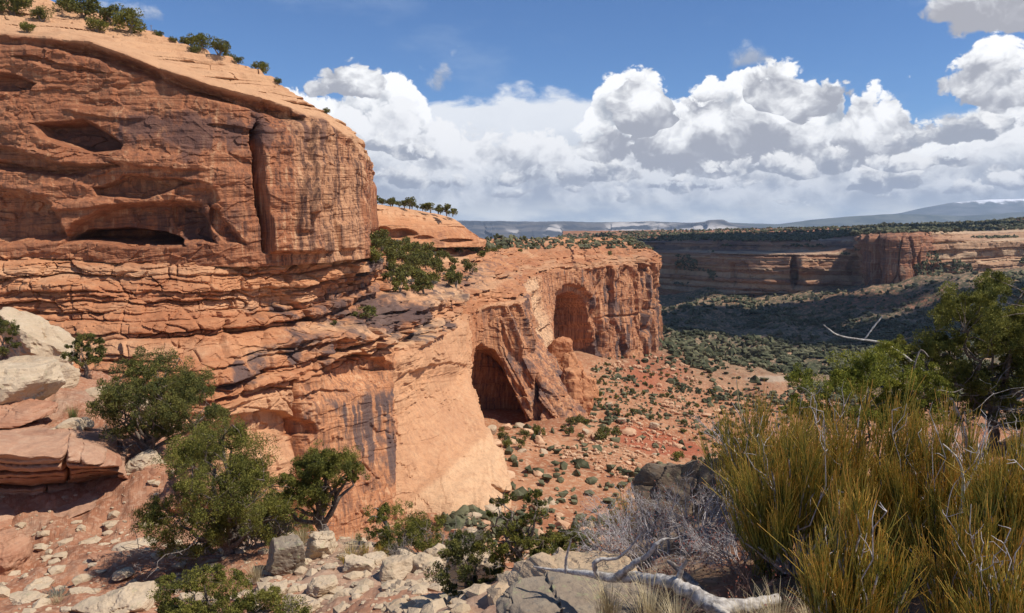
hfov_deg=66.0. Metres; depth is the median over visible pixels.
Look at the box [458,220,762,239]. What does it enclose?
book cliffs
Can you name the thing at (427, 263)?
juniper tree
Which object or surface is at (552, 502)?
boulder
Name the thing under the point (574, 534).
juniper tree
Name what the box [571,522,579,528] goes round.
juniper tree
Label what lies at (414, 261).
juniper tree
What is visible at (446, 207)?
juniper tree
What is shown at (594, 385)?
boulder
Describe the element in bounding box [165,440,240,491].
juniper tree
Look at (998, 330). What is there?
juniper tree
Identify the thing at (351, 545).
grass tuft
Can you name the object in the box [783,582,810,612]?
grass tuft
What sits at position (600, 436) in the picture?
juniper tree
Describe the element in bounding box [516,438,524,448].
juniper tree
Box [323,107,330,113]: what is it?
juniper tree
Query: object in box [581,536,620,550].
dry shrub
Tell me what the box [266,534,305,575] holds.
boulder
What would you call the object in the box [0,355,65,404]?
boulder
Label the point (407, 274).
juniper tree
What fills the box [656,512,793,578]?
bare shrub
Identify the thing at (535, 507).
boulder
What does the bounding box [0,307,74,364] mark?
boulder
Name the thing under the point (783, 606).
grass tuft
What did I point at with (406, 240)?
juniper tree
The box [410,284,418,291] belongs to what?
green bush
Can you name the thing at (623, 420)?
boulder
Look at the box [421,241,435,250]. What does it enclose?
juniper tree
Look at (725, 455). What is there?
ephedra bush
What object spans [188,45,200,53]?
juniper tree
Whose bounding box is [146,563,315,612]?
juniper tree
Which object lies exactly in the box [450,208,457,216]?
juniper tree
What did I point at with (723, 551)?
dead branch
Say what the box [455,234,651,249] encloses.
headland scrub
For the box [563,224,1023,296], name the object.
canyon wall
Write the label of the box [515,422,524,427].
boulder
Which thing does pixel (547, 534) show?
juniper tree
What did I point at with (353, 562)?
boulder
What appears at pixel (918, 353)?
dead branch
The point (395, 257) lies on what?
juniper tree
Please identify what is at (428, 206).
juniper tree
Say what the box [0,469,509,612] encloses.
pebbles
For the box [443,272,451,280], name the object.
juniper tree
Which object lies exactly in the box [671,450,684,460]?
juniper tree
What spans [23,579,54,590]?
boulder
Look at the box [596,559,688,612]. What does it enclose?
grass tuft
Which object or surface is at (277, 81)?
juniper tree
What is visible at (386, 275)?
juniper tree
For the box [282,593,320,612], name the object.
boulder
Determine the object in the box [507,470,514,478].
boulder
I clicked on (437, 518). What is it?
juniper tree
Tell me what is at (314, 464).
juniper tree
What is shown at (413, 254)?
juniper tree
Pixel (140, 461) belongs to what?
boulder
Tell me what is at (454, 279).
juniper tree
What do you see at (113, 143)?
entrada cliff
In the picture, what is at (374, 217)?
sandstone fin
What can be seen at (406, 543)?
bare shrub
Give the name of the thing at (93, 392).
boulder
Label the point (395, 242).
juniper tree
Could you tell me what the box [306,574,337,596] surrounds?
boulder
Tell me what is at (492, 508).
boulder
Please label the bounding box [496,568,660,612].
boulder
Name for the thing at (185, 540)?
boulder
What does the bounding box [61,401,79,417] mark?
grass tuft
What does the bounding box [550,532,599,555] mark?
juniper tree
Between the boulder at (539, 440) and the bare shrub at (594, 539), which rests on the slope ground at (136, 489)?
the bare shrub at (594, 539)
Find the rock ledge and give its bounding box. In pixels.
[0,424,128,528]
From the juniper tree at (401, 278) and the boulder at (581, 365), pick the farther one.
the boulder at (581, 365)
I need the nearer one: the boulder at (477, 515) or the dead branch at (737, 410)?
the dead branch at (737, 410)
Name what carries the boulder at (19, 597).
on the slope ground at (136, 489)
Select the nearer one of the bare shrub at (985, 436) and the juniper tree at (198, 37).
the bare shrub at (985, 436)
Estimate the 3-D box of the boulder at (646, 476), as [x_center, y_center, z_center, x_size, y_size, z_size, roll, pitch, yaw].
[2.439,2.382,9.723,1.891,1.436,1.470,-22,19,29]
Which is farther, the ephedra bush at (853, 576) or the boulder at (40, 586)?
the boulder at (40, 586)
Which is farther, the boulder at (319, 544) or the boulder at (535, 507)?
the boulder at (535, 507)
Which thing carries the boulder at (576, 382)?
on the terrain at (498, 418)
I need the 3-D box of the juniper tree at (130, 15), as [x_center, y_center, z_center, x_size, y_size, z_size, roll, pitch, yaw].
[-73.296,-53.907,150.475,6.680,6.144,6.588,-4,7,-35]
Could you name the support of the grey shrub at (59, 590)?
on the slope ground at (136, 489)
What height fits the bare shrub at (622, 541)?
0.997 m
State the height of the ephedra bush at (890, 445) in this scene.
1.621 m
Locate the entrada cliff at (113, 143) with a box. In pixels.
[0,0,374,266]
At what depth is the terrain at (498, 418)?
436.56 m
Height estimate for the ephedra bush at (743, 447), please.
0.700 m
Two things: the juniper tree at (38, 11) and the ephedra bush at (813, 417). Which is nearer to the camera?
the ephedra bush at (813, 417)
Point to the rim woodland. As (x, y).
(859, 230)
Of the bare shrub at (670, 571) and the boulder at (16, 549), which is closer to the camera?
the bare shrub at (670, 571)
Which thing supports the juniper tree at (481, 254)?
on the canyon cliff at (403, 388)
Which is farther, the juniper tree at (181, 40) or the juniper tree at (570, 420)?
the juniper tree at (570, 420)
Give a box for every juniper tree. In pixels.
[0,0,35,15]
[0,316,21,360]
[19,21,35,32]
[28,5,55,21]
[51,0,77,12]
[60,332,108,378]
[61,0,101,18]
[85,16,109,31]
[85,346,230,451]
[91,3,124,25]
[110,7,146,33]
[121,412,306,577]
[124,372,183,396]
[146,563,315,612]
[152,30,164,36]
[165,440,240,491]
[169,37,177,42]
[178,35,199,45]
[186,33,210,51]
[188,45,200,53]
[209,36,230,55]
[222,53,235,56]
[232,490,316,541]
[233,56,243,63]
[250,61,268,73]
[274,77,281,83]
[274,439,370,546]
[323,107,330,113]
[354,498,446,552]
[367,246,384,267]
[370,229,392,243]
[370,238,389,254]
[380,271,395,282]
[383,250,396,269]
[384,239,394,254]
[385,198,395,206]
[385,262,398,278]
[386,251,396,266]
[391,239,401,246]
[391,281,408,292]
[394,246,403,252]
[394,251,407,261]
[394,271,407,284]
[396,262,406,267]
[397,267,411,276]
[399,264,412,273]
[400,243,412,251]
[401,200,410,208]
[401,238,410,244]
[403,251,418,261]
[404,196,415,208]
[405,255,414,261]
[409,256,424,265]
[410,243,418,250]
[410,264,421,270]
[411,251,423,259]
[411,267,425,278]
[413,276,433,293]
[414,272,430,280]
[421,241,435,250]
[421,258,430,269]
[422,255,434,261]
[423,202,434,212]
[423,529,505,596]
[425,271,440,283]
[429,260,437,270]
[434,514,446,524]
[435,249,449,264]
[435,265,446,274]
[441,203,450,215]
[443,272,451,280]
[447,264,456,271]
[448,271,462,287]
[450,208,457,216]
[454,247,462,253]
[461,258,469,263]
[463,262,477,274]
[474,488,556,570]
[475,531,487,545]
[476,251,485,257]
[481,247,490,254]
[496,431,509,439]
[502,438,512,447]
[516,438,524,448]
[518,428,529,440]
[533,427,545,436]
[539,529,554,540]
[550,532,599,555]
[564,426,574,435]
[565,416,576,424]
[567,528,581,543]
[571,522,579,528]
[576,432,584,439]
[580,418,588,424]
[590,516,602,526]
[594,429,607,440]
[597,426,609,435]
[610,426,621,436]
[612,408,620,414]
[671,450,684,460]
[680,419,687,426]
[780,340,954,453]
[887,268,1023,454]
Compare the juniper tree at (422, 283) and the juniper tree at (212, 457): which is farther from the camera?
the juniper tree at (422, 283)
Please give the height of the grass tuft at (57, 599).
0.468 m
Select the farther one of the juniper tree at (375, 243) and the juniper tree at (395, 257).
the juniper tree at (395, 257)
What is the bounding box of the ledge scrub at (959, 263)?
[653,234,1023,286]
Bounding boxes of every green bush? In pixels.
[358,305,377,321]
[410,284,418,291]
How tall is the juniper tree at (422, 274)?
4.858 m
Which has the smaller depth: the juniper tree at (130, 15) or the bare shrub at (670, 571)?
the bare shrub at (670, 571)
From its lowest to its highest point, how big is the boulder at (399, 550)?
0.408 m
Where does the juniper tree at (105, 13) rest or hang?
on the entrada cliff at (113, 143)
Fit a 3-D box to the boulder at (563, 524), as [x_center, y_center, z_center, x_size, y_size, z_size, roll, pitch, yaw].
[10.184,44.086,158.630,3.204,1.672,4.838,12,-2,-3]
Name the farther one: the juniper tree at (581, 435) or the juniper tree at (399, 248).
the juniper tree at (399, 248)
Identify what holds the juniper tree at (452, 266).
on the canyon cliff at (403, 388)
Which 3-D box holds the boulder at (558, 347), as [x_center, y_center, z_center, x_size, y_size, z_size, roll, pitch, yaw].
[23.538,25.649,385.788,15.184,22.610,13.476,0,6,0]
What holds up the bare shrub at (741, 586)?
on the slope ground at (136, 489)
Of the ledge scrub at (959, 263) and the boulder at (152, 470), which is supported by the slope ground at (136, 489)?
the boulder at (152, 470)
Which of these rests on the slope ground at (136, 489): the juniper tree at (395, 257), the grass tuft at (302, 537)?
the grass tuft at (302, 537)
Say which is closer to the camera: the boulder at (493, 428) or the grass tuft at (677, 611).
the grass tuft at (677, 611)
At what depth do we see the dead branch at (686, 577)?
6.11 m
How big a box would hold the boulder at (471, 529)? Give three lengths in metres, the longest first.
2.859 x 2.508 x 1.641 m
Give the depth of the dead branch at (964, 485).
5.04 m
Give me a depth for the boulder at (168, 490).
25.14 m
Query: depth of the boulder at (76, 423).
28.06 m
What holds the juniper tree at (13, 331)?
on the slope ground at (136, 489)
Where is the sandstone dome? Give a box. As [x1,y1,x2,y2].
[372,204,486,246]
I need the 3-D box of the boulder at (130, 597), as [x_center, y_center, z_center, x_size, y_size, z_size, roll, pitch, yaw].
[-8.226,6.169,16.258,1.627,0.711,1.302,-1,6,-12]
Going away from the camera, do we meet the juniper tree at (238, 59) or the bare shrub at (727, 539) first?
the bare shrub at (727, 539)
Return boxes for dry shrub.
[42,587,69,597]
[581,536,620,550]
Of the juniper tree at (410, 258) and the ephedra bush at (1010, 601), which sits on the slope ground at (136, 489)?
the ephedra bush at (1010, 601)
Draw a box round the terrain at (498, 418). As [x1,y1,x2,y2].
[336,267,1023,571]
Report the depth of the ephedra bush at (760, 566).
6.20 m
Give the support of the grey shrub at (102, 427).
on the slope ground at (136, 489)
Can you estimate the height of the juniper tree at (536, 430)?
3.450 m
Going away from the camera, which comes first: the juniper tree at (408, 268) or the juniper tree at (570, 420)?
the juniper tree at (408, 268)
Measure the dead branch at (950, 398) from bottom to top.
1.793 m
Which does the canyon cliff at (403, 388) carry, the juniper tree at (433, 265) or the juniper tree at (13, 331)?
the juniper tree at (433, 265)
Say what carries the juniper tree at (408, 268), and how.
on the canyon cliff at (403, 388)
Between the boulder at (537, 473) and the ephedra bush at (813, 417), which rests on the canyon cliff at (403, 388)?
the boulder at (537, 473)
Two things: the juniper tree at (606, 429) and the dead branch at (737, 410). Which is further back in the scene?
the juniper tree at (606, 429)
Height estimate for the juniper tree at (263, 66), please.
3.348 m
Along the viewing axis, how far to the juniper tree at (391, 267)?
215.26 m
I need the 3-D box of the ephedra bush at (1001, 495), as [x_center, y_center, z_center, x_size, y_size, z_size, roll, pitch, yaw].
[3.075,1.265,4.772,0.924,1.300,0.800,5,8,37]
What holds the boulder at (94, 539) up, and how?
on the slope ground at (136, 489)
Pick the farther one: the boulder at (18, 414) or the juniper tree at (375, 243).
the juniper tree at (375, 243)
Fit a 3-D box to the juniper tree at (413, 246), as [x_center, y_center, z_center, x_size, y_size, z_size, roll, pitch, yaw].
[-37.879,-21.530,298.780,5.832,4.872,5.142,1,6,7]
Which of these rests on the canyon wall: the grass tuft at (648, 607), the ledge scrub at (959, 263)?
the ledge scrub at (959, 263)
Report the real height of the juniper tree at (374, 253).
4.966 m
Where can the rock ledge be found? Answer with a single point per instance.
(35, 459)
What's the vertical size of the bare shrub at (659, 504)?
0.846 m
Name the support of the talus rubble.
on the terrain at (498, 418)
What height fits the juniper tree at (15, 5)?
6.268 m
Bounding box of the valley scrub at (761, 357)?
[441,270,1023,547]
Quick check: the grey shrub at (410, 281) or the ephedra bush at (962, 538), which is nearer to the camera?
the ephedra bush at (962, 538)
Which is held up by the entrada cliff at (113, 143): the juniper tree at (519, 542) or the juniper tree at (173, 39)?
the juniper tree at (173, 39)
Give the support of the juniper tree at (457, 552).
on the slope ground at (136, 489)
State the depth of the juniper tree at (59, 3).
153.85 m
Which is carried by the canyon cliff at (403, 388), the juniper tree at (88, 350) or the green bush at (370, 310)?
the green bush at (370, 310)
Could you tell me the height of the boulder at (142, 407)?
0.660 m
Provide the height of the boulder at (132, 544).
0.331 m
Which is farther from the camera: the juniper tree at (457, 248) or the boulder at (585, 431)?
the juniper tree at (457, 248)
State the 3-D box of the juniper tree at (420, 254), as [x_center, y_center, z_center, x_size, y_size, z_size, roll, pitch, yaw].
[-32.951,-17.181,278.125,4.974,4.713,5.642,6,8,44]
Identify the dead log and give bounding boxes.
[533,533,781,612]
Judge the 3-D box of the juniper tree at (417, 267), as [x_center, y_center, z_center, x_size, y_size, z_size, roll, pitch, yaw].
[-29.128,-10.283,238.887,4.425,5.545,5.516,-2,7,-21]
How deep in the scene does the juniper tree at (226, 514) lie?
19.01 m
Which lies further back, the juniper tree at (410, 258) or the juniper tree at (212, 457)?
the juniper tree at (410, 258)
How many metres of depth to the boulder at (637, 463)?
210.99 m
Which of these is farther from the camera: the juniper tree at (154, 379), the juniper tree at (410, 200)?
the juniper tree at (410, 200)
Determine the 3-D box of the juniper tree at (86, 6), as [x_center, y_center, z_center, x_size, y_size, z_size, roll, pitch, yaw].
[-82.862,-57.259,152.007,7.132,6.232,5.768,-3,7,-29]
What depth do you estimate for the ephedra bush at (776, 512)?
5.59 m
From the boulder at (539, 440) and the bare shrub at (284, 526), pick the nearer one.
the bare shrub at (284, 526)
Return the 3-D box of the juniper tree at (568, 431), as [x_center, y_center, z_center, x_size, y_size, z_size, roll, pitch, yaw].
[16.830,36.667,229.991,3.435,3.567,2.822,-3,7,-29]
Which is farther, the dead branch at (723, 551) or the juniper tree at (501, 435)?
the juniper tree at (501, 435)
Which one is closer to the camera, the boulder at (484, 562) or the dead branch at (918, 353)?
the dead branch at (918, 353)
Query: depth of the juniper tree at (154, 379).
34.67 m
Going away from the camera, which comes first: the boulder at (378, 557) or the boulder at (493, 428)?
the boulder at (378, 557)
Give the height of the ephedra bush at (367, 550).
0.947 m
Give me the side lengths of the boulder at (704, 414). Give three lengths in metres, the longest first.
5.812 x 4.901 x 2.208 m
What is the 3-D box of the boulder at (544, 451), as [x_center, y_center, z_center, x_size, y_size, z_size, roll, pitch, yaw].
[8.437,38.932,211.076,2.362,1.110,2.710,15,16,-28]
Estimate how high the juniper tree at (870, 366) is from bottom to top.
1.989 m
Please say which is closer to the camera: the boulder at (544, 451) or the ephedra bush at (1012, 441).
the ephedra bush at (1012, 441)
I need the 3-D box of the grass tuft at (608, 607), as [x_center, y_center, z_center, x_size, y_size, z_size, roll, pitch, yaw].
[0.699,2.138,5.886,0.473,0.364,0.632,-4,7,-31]
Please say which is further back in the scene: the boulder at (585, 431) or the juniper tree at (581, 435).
the boulder at (585, 431)
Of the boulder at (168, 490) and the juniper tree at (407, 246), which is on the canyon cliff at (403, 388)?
the juniper tree at (407, 246)
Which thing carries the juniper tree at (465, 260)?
on the canyon cliff at (403, 388)
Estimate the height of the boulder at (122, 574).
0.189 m
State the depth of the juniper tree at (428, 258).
272.12 m
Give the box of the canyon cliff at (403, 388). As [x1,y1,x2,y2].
[0,235,663,541]
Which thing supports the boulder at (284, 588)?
on the slope ground at (136, 489)
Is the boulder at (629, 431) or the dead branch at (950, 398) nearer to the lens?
the dead branch at (950, 398)
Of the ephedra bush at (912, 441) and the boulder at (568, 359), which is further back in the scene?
the boulder at (568, 359)
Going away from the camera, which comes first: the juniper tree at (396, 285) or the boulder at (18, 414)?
the boulder at (18, 414)
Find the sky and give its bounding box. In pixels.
[51,0,1023,223]
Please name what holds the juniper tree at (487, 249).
on the canyon cliff at (403, 388)
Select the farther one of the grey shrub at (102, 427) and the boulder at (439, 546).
the grey shrub at (102, 427)
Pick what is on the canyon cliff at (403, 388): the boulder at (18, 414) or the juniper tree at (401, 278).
the juniper tree at (401, 278)
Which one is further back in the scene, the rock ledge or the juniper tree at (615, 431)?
the juniper tree at (615, 431)
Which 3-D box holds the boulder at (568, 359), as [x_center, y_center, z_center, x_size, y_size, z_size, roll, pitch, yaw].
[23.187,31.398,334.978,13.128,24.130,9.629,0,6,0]
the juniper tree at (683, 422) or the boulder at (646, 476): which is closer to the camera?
the boulder at (646, 476)
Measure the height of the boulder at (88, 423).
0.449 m
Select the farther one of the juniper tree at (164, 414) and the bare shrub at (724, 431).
the juniper tree at (164, 414)
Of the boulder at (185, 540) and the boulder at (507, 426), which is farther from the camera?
the boulder at (507, 426)
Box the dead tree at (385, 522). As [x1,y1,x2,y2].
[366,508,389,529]
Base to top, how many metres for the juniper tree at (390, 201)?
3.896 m
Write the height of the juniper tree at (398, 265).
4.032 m
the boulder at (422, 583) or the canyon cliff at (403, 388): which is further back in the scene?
the canyon cliff at (403, 388)
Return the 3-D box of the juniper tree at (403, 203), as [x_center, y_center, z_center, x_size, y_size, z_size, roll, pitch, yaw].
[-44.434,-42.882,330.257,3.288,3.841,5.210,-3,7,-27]
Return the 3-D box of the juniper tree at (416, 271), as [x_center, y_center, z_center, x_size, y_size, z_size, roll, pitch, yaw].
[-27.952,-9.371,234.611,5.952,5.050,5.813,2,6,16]
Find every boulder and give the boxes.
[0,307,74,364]
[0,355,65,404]
[0,398,58,428]
[0,528,32,575]
[9,590,48,605]
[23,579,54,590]
[54,417,84,430]
[59,362,80,388]
[69,587,94,594]
[71,581,158,612]
[78,536,101,543]
[82,417,93,428]
[85,386,106,397]
[89,550,119,561]
[112,536,158,550]
[112,567,134,580]
[125,449,165,472]
[126,399,150,412]
[142,464,163,475]
[159,463,219,514]
[175,532,202,543]
[180,592,203,600]
[263,582,287,597]
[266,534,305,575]
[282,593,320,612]
[305,530,335,558]
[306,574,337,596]
[327,588,351,604]
[342,554,375,572]
[363,551,386,565]
[375,591,398,597]
[378,555,412,581]
[395,548,415,557]
[406,592,450,600]
[409,582,429,586]
[410,552,443,571]
[423,543,446,569]
[446,547,503,589]
[465,527,476,532]
[466,512,481,519]
[484,504,501,514]
[488,425,496,434]
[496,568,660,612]
[498,423,511,429]
[506,547,636,585]
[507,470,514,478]
[510,438,517,444]
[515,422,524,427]
[517,448,526,452]
[531,500,548,510]
[533,470,542,476]
[535,435,543,444]
[539,448,547,453]
[544,497,557,504]
[547,336,573,362]
[554,519,569,528]
[558,352,581,371]
[560,367,594,416]
[578,361,583,370]
[582,428,589,434]
[588,376,598,397]
[617,418,625,423]
[621,427,636,435]
[631,452,742,538]
[632,461,641,466]
[649,422,658,429]
[672,443,683,448]
[701,412,711,416]
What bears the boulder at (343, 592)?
on the slope ground at (136, 489)
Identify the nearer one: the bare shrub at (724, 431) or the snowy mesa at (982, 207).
the bare shrub at (724, 431)
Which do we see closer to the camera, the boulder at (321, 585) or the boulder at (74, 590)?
the boulder at (321, 585)
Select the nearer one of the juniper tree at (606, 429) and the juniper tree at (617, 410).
the juniper tree at (606, 429)
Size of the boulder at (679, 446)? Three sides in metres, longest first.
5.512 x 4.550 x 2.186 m
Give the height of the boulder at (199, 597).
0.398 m
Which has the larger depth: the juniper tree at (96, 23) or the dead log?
the juniper tree at (96, 23)
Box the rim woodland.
[558,217,1023,241]
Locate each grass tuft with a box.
[46,591,71,604]
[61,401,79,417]
[234,559,271,582]
[288,519,313,546]
[330,528,376,558]
[569,574,649,612]
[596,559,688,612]
[638,582,727,612]
[712,585,775,612]
[747,576,804,612]
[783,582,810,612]
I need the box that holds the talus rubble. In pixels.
[463,354,729,540]
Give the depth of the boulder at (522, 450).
208.25 m
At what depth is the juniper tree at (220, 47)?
149.57 m
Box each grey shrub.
[44,580,71,597]
[94,423,115,429]
[406,278,414,284]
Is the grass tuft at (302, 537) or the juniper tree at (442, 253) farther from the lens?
the juniper tree at (442, 253)
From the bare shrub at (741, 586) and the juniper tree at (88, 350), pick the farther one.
the juniper tree at (88, 350)
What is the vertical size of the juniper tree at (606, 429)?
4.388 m
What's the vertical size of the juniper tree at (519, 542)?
1.540 m
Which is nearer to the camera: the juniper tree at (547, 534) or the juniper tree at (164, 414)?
the juniper tree at (164, 414)
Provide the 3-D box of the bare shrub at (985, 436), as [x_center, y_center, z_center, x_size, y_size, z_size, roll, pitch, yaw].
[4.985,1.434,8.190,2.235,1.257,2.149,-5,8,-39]
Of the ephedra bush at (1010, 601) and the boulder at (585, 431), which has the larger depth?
the boulder at (585, 431)
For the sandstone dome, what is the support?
on the canyon cliff at (403, 388)
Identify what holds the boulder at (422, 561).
on the slope ground at (136, 489)
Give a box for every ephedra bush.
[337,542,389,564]
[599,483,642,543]
[688,380,818,506]
[698,398,888,574]
[715,426,778,475]
[737,530,804,579]
[743,367,960,576]
[754,379,886,477]
[757,458,933,612]
[860,402,975,486]
[871,388,1023,582]
[877,472,1023,612]
[936,421,1023,562]
[937,525,1023,612]
[947,411,1023,497]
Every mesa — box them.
[734,212,1023,227]
[897,199,1023,215]
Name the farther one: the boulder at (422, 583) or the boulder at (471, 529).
the boulder at (471, 529)
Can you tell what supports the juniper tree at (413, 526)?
on the slope ground at (136, 489)
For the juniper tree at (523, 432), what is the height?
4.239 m
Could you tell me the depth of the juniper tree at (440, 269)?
255.10 m
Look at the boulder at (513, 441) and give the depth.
214.72 m
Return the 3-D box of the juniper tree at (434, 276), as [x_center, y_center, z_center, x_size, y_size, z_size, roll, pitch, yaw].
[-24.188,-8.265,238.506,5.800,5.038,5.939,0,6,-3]
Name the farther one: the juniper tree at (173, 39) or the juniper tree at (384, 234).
the juniper tree at (384, 234)
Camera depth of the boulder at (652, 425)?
314.76 m
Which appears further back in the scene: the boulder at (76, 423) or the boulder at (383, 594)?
the boulder at (76, 423)
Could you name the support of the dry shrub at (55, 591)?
on the slope ground at (136, 489)
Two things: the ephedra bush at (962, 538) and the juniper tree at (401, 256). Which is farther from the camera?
the juniper tree at (401, 256)
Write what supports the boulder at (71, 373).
on the slope ground at (136, 489)
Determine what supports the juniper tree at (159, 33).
on the entrada cliff at (113, 143)
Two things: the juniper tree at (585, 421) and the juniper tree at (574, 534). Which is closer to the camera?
the juniper tree at (574, 534)
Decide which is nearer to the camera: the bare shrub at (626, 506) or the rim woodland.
the bare shrub at (626, 506)
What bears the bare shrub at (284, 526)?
on the slope ground at (136, 489)
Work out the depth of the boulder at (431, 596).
12.00 m
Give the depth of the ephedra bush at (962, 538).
4.47 m
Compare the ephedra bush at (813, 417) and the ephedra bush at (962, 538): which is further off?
the ephedra bush at (813, 417)
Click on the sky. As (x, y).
(682, 111)
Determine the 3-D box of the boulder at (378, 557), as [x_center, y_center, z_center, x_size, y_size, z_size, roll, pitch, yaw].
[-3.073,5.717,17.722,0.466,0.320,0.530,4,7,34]
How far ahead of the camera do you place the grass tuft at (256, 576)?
17.14 m
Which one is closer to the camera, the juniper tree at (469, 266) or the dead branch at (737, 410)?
the dead branch at (737, 410)
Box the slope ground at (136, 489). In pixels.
[0,335,1023,612]
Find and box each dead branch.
[667,560,708,592]
[707,543,735,557]
[732,380,745,439]
[824,316,967,451]
[910,350,961,445]
[942,439,983,522]
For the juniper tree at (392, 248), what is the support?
on the canyon cliff at (403, 388)
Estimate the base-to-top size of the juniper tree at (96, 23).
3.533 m
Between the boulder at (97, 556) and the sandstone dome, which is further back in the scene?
the sandstone dome
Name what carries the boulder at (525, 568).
on the slope ground at (136, 489)
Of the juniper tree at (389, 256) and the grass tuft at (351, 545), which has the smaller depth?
the grass tuft at (351, 545)
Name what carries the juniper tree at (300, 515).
on the slope ground at (136, 489)
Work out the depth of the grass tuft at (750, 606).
4.91 m
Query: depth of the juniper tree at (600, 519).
160.41 m
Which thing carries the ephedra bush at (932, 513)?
on the slope ground at (136, 489)
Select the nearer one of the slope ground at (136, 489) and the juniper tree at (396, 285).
the slope ground at (136, 489)
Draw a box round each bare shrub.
[230,506,305,551]
[382,514,507,570]
[560,461,742,572]
[568,506,674,553]
[618,472,746,549]
[630,528,777,609]
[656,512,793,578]
[674,540,805,612]
[692,415,821,456]
[879,410,1023,465]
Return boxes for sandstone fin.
[370,183,378,232]
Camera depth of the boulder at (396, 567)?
16.00 m
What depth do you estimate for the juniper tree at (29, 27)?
131.37 m

